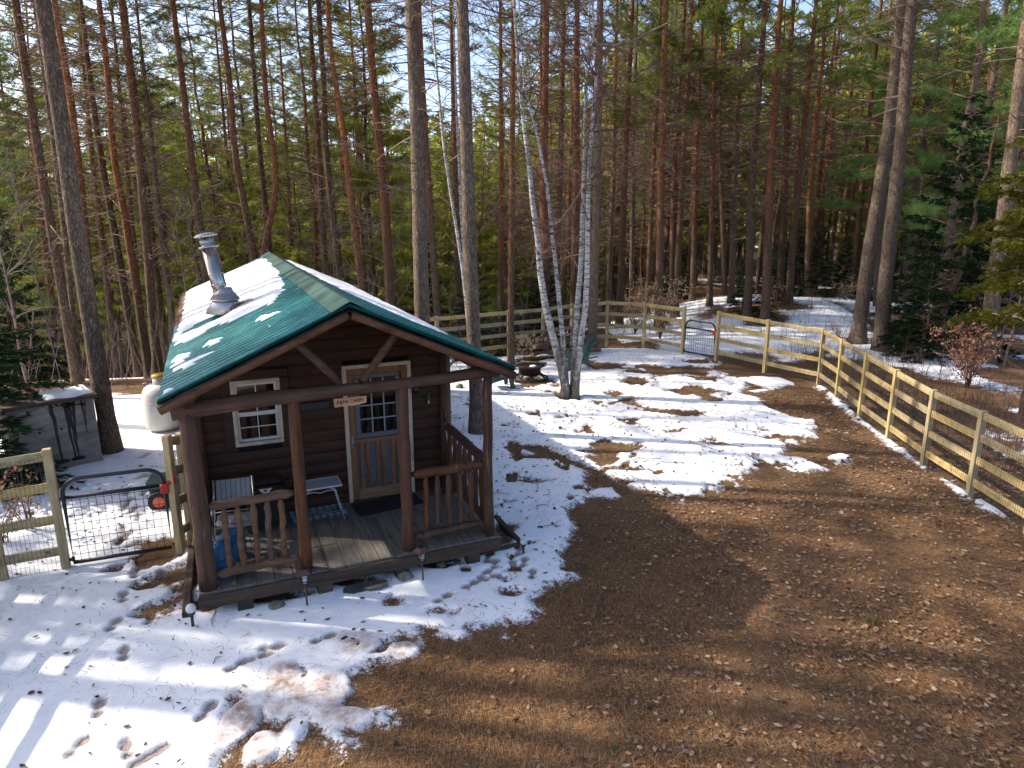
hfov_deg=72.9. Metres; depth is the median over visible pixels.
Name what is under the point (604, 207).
young pine
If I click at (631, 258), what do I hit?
pine tree
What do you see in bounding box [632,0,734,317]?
pine tree
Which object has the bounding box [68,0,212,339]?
pine tree
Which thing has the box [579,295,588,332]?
spruce tree
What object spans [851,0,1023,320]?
white pine
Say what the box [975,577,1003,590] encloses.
fallen branch
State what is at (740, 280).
spruce tree
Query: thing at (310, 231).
pine tree
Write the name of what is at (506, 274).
pine tree
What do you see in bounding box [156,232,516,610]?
log cabin
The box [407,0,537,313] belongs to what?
birch tree
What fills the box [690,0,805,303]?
pine tree
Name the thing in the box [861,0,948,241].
pine tree
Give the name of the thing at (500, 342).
spruce tree
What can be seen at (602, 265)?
young pine
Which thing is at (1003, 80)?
pine tree
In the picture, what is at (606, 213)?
pine tree
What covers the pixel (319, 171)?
pine tree
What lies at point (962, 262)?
spruce tree
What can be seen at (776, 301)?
copper shrub
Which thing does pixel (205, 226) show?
young pine
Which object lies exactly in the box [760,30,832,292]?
pine tree
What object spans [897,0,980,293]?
pine tree
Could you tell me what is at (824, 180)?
pine tree
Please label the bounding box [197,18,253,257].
pine tree
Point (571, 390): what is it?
birch tree
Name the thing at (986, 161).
young pine
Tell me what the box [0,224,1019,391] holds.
thicket
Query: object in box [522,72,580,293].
pine tree
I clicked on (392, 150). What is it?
pine tree
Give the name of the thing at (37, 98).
pine tree
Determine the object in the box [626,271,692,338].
copper shrub
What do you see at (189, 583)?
edging timber
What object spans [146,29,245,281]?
pine tree
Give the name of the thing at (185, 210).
bare sapling
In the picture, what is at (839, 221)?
pine tree
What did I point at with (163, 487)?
wire gate
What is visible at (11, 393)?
spruce tree
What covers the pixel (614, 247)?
pine tree
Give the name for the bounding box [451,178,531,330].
young pine
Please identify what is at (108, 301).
pine tree
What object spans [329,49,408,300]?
pine tree
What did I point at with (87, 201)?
pine tree
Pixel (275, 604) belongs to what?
stone
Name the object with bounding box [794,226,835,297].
spruce tree
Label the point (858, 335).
pine tree
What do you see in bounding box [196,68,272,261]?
pine tree
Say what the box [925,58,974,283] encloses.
pine tree
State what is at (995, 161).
pine tree
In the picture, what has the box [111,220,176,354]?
young pine
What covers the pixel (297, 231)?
young pine
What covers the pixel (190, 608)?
globe light
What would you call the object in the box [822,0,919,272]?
pine tree
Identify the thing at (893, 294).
spruce tree
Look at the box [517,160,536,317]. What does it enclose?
pine tree
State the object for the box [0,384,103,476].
plywood box
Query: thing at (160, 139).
pine tree
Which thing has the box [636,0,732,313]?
pine tree
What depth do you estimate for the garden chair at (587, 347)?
20.22 m
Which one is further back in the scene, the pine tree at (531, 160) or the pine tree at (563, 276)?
the pine tree at (531, 160)
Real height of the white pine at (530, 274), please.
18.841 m
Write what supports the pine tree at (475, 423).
on the ground
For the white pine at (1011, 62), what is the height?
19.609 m
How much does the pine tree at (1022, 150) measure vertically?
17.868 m
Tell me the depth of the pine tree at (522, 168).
53.15 m
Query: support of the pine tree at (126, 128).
on the ground
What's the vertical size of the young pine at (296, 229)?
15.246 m
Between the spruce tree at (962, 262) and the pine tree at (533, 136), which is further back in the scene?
the pine tree at (533, 136)
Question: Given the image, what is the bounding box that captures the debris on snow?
[8,347,838,766]
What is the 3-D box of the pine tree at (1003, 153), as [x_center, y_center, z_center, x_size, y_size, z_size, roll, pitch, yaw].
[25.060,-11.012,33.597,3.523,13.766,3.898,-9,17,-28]
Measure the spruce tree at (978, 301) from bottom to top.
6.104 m
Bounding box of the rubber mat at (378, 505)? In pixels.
[351,492,423,516]
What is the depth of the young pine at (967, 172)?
45.15 m
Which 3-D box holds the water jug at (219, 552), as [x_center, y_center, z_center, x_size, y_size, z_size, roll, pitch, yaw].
[-3.403,2.012,8.127,0.272,0.500,0.272,-6,15,-23]
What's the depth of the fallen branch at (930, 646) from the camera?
7.25 m
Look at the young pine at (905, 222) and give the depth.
53.03 m
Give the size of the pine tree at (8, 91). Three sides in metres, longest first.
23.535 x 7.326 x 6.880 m
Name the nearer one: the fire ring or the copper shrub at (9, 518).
the copper shrub at (9, 518)
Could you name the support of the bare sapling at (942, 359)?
on the ground
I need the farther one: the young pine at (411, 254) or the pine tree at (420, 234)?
the young pine at (411, 254)
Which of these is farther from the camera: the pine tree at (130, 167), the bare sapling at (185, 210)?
the pine tree at (130, 167)
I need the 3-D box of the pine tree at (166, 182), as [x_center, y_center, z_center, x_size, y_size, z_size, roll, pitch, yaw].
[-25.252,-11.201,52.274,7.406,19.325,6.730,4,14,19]
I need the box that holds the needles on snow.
[0,504,560,749]
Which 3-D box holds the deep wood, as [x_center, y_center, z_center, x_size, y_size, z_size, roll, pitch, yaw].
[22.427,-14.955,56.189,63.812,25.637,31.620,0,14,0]
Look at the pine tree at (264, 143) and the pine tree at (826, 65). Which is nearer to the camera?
the pine tree at (264, 143)
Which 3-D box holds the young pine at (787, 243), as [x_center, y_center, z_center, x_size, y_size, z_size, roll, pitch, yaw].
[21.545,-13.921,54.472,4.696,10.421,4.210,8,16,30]
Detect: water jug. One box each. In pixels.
[213,535,235,579]
[222,518,246,560]
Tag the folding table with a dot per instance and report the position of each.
(323, 483)
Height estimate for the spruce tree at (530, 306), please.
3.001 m
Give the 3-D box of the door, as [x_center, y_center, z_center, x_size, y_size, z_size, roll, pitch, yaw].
[-1.942,0.698,10.173,0.989,2.061,0.119,-6,15,-23]
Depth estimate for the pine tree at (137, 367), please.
23.96 m
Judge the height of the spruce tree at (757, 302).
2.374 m
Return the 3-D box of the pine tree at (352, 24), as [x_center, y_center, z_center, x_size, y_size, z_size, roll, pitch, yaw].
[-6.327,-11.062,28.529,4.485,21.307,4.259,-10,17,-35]
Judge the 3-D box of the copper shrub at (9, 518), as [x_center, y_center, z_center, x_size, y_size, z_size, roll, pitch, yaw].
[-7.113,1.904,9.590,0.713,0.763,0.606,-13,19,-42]
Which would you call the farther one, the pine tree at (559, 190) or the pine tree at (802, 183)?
the pine tree at (802, 183)
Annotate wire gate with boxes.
[59,468,175,563]
[683,320,718,356]
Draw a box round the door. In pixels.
[341,360,414,502]
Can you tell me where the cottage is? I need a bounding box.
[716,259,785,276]
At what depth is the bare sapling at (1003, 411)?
13.62 m
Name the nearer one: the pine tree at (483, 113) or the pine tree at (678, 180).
the pine tree at (678, 180)
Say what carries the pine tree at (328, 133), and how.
on the ground
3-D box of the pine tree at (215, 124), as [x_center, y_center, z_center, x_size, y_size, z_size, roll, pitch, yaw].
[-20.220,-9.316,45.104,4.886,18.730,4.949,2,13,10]
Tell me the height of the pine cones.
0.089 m
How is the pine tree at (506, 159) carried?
on the ground
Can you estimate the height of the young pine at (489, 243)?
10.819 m
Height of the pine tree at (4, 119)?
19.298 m
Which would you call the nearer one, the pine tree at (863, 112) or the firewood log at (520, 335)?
the firewood log at (520, 335)
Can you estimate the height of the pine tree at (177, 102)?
18.935 m
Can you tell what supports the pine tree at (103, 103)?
on the ground
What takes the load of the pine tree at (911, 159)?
on the ground
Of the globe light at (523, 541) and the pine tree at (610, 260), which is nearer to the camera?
the globe light at (523, 541)
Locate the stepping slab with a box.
[343,579,387,593]
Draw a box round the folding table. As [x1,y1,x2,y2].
[306,476,344,518]
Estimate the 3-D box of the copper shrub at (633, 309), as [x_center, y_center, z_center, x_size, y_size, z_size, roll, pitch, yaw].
[4.947,-2.724,26.169,1.624,1.742,2.046,0,14,0]
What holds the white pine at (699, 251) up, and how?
on the ground
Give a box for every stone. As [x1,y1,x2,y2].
[268,600,284,609]
[397,571,413,581]
[436,561,445,567]
[455,383,462,387]
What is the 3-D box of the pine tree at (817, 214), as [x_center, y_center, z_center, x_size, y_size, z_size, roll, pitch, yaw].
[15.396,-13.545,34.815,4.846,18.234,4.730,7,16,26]
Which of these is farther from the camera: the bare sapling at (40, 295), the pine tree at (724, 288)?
the pine tree at (724, 288)
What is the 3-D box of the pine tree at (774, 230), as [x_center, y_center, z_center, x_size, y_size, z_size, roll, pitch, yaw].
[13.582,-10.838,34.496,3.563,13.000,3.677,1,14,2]
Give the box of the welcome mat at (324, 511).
[289,502,348,523]
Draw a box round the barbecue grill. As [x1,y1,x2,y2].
[245,472,286,533]
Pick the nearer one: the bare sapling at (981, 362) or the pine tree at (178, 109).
the bare sapling at (981, 362)
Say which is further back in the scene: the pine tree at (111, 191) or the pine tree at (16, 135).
the pine tree at (111, 191)
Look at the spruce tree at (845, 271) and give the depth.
35.49 m
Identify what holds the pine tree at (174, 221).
on the ground
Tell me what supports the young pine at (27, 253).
on the ground
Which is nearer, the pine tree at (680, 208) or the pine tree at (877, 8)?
the pine tree at (680, 208)
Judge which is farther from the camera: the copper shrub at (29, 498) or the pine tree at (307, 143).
the pine tree at (307, 143)
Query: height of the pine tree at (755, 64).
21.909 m
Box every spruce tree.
[0,210,69,388]
[0,282,95,502]
[403,240,454,332]
[450,255,501,358]
[491,305,514,356]
[517,278,540,336]
[518,300,537,335]
[527,260,565,340]
[568,274,589,320]
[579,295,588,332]
[651,277,668,311]
[663,237,689,301]
[727,258,756,315]
[735,265,744,294]
[750,270,776,318]
[760,247,795,295]
[773,241,800,289]
[784,231,812,296]
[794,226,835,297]
[827,237,852,296]
[848,250,898,300]
[867,92,1021,362]
[873,268,926,356]
[886,252,953,365]
[929,176,1023,337]
[929,230,951,278]
[941,135,1023,428]
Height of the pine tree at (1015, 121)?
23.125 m
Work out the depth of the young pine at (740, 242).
42.70 m
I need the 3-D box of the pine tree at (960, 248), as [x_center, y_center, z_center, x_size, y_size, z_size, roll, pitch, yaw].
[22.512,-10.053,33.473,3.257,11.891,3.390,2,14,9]
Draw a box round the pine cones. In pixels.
[172,402,1019,767]
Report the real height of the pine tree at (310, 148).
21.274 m
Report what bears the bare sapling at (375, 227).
on the ground
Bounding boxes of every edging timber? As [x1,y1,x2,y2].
[182,538,194,617]
[390,559,456,571]
[480,542,519,555]
[494,515,520,543]
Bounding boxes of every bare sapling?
[0,69,104,383]
[0,138,108,384]
[0,162,35,379]
[134,181,225,324]
[142,143,244,300]
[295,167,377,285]
[334,132,437,306]
[933,319,959,389]
[950,215,1023,366]
[954,311,1017,426]
[984,353,1019,440]
[992,154,1023,358]
[1003,359,1023,450]
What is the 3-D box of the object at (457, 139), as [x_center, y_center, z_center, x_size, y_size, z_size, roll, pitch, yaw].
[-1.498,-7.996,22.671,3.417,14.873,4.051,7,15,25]
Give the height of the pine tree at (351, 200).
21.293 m
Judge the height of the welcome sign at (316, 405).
0.191 m
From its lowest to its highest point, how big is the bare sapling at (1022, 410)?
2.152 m
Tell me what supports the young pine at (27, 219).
on the ground
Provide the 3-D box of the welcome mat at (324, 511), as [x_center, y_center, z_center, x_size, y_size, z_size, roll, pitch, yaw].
[-2.751,1.829,9.854,0.762,0.016,0.418,-7,15,-25]
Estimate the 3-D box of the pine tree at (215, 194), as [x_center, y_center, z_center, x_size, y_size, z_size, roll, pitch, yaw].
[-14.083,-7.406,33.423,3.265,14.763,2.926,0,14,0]
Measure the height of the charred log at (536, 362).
0.069 m
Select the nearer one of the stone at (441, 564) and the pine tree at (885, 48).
the stone at (441, 564)
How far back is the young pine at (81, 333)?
40.21 m
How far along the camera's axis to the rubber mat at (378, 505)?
10.12 m
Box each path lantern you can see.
[297,567,310,605]
[413,545,429,579]
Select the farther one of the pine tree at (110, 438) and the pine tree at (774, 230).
the pine tree at (774, 230)
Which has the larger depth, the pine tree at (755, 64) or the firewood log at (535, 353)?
the pine tree at (755, 64)
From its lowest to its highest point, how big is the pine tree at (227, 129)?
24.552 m
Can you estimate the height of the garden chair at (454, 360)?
0.924 m
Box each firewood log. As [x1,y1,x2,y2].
[514,338,522,343]
[515,332,523,338]
[530,336,538,341]
[530,350,539,356]
[533,343,545,348]
[539,351,550,353]
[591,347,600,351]
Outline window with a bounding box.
[220,367,289,447]
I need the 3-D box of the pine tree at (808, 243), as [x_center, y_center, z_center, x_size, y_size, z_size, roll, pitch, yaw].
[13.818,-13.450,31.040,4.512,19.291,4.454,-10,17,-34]
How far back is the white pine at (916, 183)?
31.00 m
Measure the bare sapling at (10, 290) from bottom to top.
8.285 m
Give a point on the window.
(260, 423)
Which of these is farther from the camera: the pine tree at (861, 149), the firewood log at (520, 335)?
the pine tree at (861, 149)
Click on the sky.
(805, 6)
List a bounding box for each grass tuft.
[602,742,624,754]
[860,611,880,625]
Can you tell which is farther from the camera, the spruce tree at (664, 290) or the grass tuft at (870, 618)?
the spruce tree at (664, 290)
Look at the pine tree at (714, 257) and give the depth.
39.32 m
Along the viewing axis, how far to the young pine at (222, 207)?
35.06 m
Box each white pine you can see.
[0,46,61,358]
[480,64,538,318]
[602,2,733,258]
[646,0,753,279]
[762,2,879,250]
[806,0,981,305]
[847,0,1019,301]
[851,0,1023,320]
[911,0,1023,303]
[949,0,1023,211]
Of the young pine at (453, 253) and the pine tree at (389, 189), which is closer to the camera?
the pine tree at (389, 189)
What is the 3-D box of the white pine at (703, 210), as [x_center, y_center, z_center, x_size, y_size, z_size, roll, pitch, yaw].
[8.351,-15.158,37.537,6.692,20.500,6.714,-8,16,-29]
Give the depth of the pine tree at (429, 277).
41.56 m
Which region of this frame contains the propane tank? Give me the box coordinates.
[141,373,179,432]
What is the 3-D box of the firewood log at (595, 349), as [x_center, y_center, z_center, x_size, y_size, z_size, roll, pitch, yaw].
[2.779,-1.134,22.914,0.314,0.155,0.147,-1,18,-3]
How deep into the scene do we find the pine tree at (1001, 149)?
39.79 m
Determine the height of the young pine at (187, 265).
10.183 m
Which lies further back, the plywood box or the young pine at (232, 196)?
the young pine at (232, 196)
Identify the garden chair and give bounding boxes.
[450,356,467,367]
[492,375,513,388]
[566,337,595,370]
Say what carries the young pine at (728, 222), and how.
on the ground
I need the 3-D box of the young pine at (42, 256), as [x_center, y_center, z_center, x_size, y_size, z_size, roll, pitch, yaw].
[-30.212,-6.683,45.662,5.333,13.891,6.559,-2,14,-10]
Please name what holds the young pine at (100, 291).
on the ground
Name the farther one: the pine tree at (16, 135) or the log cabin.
the pine tree at (16, 135)
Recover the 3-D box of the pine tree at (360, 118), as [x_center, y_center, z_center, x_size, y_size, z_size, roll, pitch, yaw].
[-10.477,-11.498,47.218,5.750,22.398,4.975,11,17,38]
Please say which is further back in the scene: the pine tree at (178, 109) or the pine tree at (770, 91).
the pine tree at (770, 91)
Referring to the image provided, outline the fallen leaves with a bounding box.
[145,365,1023,767]
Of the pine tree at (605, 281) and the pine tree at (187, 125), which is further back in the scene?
the pine tree at (605, 281)
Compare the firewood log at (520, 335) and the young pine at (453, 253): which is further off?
the young pine at (453, 253)
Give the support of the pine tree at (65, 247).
on the ground
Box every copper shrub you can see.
[0,466,40,531]
[0,497,26,542]
[619,288,664,333]
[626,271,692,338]
[754,275,787,307]
[827,315,853,338]
[832,271,857,298]
[930,305,1018,387]
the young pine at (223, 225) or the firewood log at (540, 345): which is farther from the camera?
the young pine at (223, 225)
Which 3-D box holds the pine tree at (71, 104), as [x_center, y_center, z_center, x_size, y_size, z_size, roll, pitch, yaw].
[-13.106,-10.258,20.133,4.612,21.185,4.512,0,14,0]
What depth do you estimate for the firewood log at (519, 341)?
22.16 m
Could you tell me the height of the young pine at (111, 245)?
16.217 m
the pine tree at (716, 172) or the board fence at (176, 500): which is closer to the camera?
the board fence at (176, 500)
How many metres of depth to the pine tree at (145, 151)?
47.06 m
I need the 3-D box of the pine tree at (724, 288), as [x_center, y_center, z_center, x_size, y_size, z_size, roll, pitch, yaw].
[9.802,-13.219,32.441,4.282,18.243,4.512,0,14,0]
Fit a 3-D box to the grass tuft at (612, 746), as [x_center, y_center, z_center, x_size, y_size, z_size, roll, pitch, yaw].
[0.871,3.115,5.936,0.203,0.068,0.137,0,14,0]
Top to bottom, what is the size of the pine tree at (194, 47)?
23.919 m
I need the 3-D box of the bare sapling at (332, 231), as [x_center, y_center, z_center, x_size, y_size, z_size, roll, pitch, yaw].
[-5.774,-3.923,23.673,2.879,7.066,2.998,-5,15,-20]
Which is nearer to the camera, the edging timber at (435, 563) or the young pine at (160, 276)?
the edging timber at (435, 563)
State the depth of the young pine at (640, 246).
54.70 m
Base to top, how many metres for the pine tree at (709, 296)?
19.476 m
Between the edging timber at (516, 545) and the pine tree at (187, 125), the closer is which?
the edging timber at (516, 545)
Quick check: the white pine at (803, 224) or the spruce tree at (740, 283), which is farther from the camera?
the white pine at (803, 224)
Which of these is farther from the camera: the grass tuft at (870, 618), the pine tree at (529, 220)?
the pine tree at (529, 220)
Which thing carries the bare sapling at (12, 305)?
on the ground
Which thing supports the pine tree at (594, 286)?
on the ground
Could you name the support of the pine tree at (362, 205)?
on the ground
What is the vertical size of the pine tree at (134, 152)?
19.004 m
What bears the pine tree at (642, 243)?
on the ground
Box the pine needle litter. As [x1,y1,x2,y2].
[167,482,1023,767]
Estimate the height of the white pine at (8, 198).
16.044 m
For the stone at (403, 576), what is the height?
0.147 m
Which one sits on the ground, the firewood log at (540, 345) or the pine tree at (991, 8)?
the pine tree at (991, 8)
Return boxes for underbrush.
[558,278,1023,474]
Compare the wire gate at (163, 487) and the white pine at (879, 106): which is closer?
the wire gate at (163, 487)
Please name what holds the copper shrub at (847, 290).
on the ground
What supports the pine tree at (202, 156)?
on the ground
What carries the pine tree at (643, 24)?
on the ground
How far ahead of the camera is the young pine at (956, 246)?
49.29 m
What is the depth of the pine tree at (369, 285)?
30.09 m
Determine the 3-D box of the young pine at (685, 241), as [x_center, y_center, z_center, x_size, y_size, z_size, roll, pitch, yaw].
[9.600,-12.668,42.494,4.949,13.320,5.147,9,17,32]
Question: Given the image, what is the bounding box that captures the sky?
[0,0,1015,183]
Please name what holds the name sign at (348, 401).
hanging from the log cabin
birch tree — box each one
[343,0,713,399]
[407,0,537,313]
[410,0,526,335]
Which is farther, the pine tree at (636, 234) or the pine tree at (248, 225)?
the pine tree at (636, 234)
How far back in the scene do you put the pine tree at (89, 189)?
60.61 m
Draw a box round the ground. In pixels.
[0,196,1023,767]
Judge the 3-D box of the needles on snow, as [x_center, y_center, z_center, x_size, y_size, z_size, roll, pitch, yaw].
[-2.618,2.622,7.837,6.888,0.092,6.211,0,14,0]
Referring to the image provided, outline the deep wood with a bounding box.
[413,2,1019,345]
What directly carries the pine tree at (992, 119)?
on the ground
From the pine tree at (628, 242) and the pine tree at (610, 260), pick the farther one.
the pine tree at (628, 242)
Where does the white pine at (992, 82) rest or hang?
on the ground
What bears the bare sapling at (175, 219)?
on the ground
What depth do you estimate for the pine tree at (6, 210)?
36.64 m
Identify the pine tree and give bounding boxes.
[0,0,83,378]
[0,0,84,348]
[0,0,84,365]
[0,0,109,381]
[0,0,144,384]
[0,0,145,301]
[0,0,159,377]
[0,9,83,374]
[0,13,38,375]
[0,53,50,307]
[0,104,48,376]
[2,56,75,287]
[7,149,38,365]
[9,34,117,351]
[12,0,123,454]
[15,0,162,377]
[28,121,106,345]
[35,0,178,311]
[39,38,139,377]
[40,0,173,377]
[40,70,105,344]
[50,0,203,374]
[55,0,175,345]
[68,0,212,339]
[69,0,193,368]
[76,53,124,277]
[80,98,120,328]
[81,73,175,290]
[82,117,134,318]
[85,70,199,340]
[100,0,255,283]
[102,80,170,341]
[103,38,213,338]
[124,89,191,282]
[131,98,203,282]
[143,0,272,269]
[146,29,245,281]
[150,30,227,234]
[152,166,192,284]
[156,29,223,284]
[160,0,281,260]
[161,0,270,268]
[161,93,229,287]
[170,79,256,263]
[175,65,242,269]
[179,0,295,256]
[185,85,230,244]
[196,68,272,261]
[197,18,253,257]
[198,0,314,268]
[211,61,255,258]
[212,0,324,255]
[219,0,367,278]
[231,8,309,255]
[232,0,332,266]
[234,73,300,249]
[240,71,301,247]
[250,0,382,275]
[260,0,403,291]
[262,100,304,236]
[263,0,357,273]
[279,0,381,287]
[279,69,341,264]
[281,60,348,274]
[289,0,452,306]
[289,34,384,285]
[290,0,404,291]
[290,63,379,287]
[293,107,341,260]
[293,150,334,268]
[304,0,403,292]
[305,139,352,282]
[308,85,391,286]
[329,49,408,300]
[330,48,389,277]
[334,72,382,291]
[341,0,457,323]
[345,112,411,294]
[347,0,469,327]
[354,78,431,309]
[376,102,452,267]
[394,194,410,311]
[395,207,445,324]
[396,244,444,314]
[397,0,503,434]
[400,0,507,337]
[429,101,458,287]
[452,115,508,280]
[454,0,560,344]
[457,75,506,334]
[471,0,552,368]
[471,32,538,343]
[473,1,552,341]
[475,118,538,321]
[478,0,604,335]
[478,119,538,331]
[483,0,592,296]
[489,0,573,327]
[493,55,553,317]
[502,0,615,334]
[505,1,631,321]
[515,69,570,289]
[515,135,549,290]
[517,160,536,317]
[518,185,568,290]
[520,0,628,340]
[521,83,551,285]
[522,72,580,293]
[528,0,678,346]
[535,82,582,280]
[551,29,612,256]
[559,102,605,301]
[563,165,591,293]
[564,0,669,322]
[568,0,681,328]
[580,107,629,283]
[582,0,676,312]
[587,40,658,300]
[590,80,643,319]
[602,2,656,299]
[605,0,711,314]
[608,0,731,327]
[616,112,678,301]
[617,0,662,270]
[618,60,665,295]
[625,56,658,278]
[627,0,719,291]
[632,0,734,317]
[633,1,731,274]
[634,0,728,237]
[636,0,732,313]
[648,0,753,290]
[656,32,707,267]
[665,0,754,301]
[668,0,776,306]
[678,0,769,293]
[682,106,716,281]
[684,14,750,256]
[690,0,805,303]
[694,2,757,233]
[696,0,840,316]
[698,29,751,282]
[715,0,852,324]
[723,0,844,301]
[731,1,770,225]
[744,0,815,295]
[747,24,828,287]
[750,0,886,304]
[753,24,786,234]
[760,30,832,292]
[774,0,888,296]
[774,81,832,279]
[781,0,874,293]
[784,0,896,270]
[799,8,861,266]
[801,31,856,212]
[811,0,966,344]
[820,0,985,351]
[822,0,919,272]
[822,0,927,266]
[825,117,855,273]
[830,0,949,299]
[832,62,880,280]
[833,0,928,225]
[833,40,910,247]
[834,136,873,276]
[857,4,942,238]
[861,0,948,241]
[866,43,934,251]
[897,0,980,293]
[901,34,957,272]
[904,0,988,290]
[912,0,999,130]
[916,0,1002,250]
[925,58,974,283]
[931,0,1023,363]
[935,0,1019,228]
[938,119,1006,283]
[947,0,1020,149]
[956,48,1000,257]
[956,69,1010,283]
[961,0,1014,116]
[982,0,1016,259]
[982,0,1023,247]
[986,40,1022,250]
[987,1,1023,251]
[990,96,1022,252]
[997,42,1023,267]
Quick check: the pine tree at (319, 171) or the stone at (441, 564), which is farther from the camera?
the pine tree at (319, 171)
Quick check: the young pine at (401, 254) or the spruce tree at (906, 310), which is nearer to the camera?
the spruce tree at (906, 310)
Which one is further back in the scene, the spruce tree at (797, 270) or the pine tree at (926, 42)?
the pine tree at (926, 42)
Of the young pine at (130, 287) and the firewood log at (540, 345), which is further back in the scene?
the young pine at (130, 287)
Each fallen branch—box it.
[782,609,803,612]
[928,645,946,653]
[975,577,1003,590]
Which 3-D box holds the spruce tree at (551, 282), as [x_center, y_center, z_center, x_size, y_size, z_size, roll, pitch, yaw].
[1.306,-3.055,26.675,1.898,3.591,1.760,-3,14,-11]
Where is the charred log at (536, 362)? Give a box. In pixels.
[521,361,546,363]
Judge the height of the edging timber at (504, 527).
0.100 m
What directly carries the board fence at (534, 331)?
on the ground
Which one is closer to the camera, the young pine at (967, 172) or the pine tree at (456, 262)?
the pine tree at (456, 262)
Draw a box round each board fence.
[0,447,70,580]
[161,432,192,554]
[430,301,606,353]
[605,300,686,353]
[714,311,821,381]
[816,328,1023,533]
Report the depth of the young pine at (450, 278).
34.98 m
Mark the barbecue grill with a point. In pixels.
(268, 482)
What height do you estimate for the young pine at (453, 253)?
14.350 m
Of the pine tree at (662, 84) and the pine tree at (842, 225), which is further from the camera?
the pine tree at (842, 225)
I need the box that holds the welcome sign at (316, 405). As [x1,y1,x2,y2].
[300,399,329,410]
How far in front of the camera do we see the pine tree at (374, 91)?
20.21 m
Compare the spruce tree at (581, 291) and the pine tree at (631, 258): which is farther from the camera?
the spruce tree at (581, 291)
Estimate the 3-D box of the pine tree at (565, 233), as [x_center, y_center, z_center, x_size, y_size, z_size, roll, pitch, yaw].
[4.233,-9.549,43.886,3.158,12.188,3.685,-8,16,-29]
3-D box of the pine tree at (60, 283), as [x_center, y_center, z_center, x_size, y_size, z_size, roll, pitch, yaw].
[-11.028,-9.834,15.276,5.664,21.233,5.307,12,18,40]
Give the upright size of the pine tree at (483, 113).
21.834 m
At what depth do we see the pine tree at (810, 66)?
28.11 m
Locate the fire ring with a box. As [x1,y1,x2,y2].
[513,358,547,381]
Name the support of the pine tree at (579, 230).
on the ground
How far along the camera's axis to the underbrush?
17.90 m
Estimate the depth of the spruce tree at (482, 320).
24.15 m
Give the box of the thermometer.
[427,393,429,403]
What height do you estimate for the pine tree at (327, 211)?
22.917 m
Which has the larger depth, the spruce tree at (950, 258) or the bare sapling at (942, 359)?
the spruce tree at (950, 258)
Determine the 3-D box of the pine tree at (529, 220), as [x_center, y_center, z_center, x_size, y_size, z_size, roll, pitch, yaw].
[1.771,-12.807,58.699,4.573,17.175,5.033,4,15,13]
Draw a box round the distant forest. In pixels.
[1,6,1006,368]
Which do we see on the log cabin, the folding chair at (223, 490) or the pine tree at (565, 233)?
the folding chair at (223, 490)
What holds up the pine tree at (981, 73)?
on the ground
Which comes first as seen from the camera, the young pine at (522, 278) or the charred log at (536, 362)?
the charred log at (536, 362)
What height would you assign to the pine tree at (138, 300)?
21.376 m
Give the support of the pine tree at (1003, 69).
on the ground
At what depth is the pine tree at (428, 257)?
37.64 m
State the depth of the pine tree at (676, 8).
33.93 m
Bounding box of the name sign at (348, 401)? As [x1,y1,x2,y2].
[333,395,366,407]
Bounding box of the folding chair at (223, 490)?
[210,476,253,551]
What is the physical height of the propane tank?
1.231 m
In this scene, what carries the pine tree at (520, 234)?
on the ground
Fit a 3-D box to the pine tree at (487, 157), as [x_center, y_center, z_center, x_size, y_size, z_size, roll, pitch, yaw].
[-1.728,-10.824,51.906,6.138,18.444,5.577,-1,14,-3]
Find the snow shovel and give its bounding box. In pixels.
[442,408,455,493]
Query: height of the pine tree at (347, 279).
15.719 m
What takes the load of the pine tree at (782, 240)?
on the ground
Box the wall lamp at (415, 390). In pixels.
[411,387,418,393]
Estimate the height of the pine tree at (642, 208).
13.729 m
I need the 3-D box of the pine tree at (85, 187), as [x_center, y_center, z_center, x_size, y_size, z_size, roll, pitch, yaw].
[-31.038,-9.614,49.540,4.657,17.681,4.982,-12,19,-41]
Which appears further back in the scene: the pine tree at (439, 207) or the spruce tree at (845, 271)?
the pine tree at (439, 207)
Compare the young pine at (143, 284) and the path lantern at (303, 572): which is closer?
the path lantern at (303, 572)
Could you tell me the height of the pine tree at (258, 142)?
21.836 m
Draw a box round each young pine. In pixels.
[0,122,83,346]
[0,175,66,366]
[14,176,104,356]
[32,204,109,366]
[43,163,106,357]
[61,203,132,376]
[63,132,149,371]
[103,72,216,332]
[106,151,153,304]
[110,179,176,368]
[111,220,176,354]
[124,196,183,338]
[159,151,245,329]
[181,177,249,284]
[185,198,239,276]
[212,157,276,267]
[214,152,274,273]
[239,163,309,263]
[241,120,335,272]
[259,141,331,270]
[273,163,327,255]
[307,0,443,298]
[344,227,383,286]
[348,84,447,310]
[375,119,453,327]
[393,194,442,313]
[428,116,522,329]
[438,185,482,330]
[440,161,514,324]
[441,182,505,335]
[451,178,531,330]
[514,237,534,330]
[560,134,615,280]
[566,193,616,296]
[606,187,647,284]
[627,77,698,282]
[664,55,739,282]
[702,87,774,275]
[754,166,806,251]
[827,134,898,276]
[897,104,967,273]
[897,108,935,248]
[931,113,1007,254]
[931,183,968,272]
[956,110,1008,266]
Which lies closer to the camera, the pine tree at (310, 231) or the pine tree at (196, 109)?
the pine tree at (310, 231)
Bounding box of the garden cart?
[145,472,181,509]
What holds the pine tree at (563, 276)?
on the ground
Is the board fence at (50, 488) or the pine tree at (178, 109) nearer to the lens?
the board fence at (50, 488)
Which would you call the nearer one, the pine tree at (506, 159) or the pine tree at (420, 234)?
the pine tree at (420, 234)
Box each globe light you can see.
[185,603,195,626]
[520,538,526,553]
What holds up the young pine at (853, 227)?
on the ground
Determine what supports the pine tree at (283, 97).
on the ground
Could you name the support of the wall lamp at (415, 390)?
attached to the log cabin
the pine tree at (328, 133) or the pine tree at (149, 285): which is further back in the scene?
the pine tree at (328, 133)

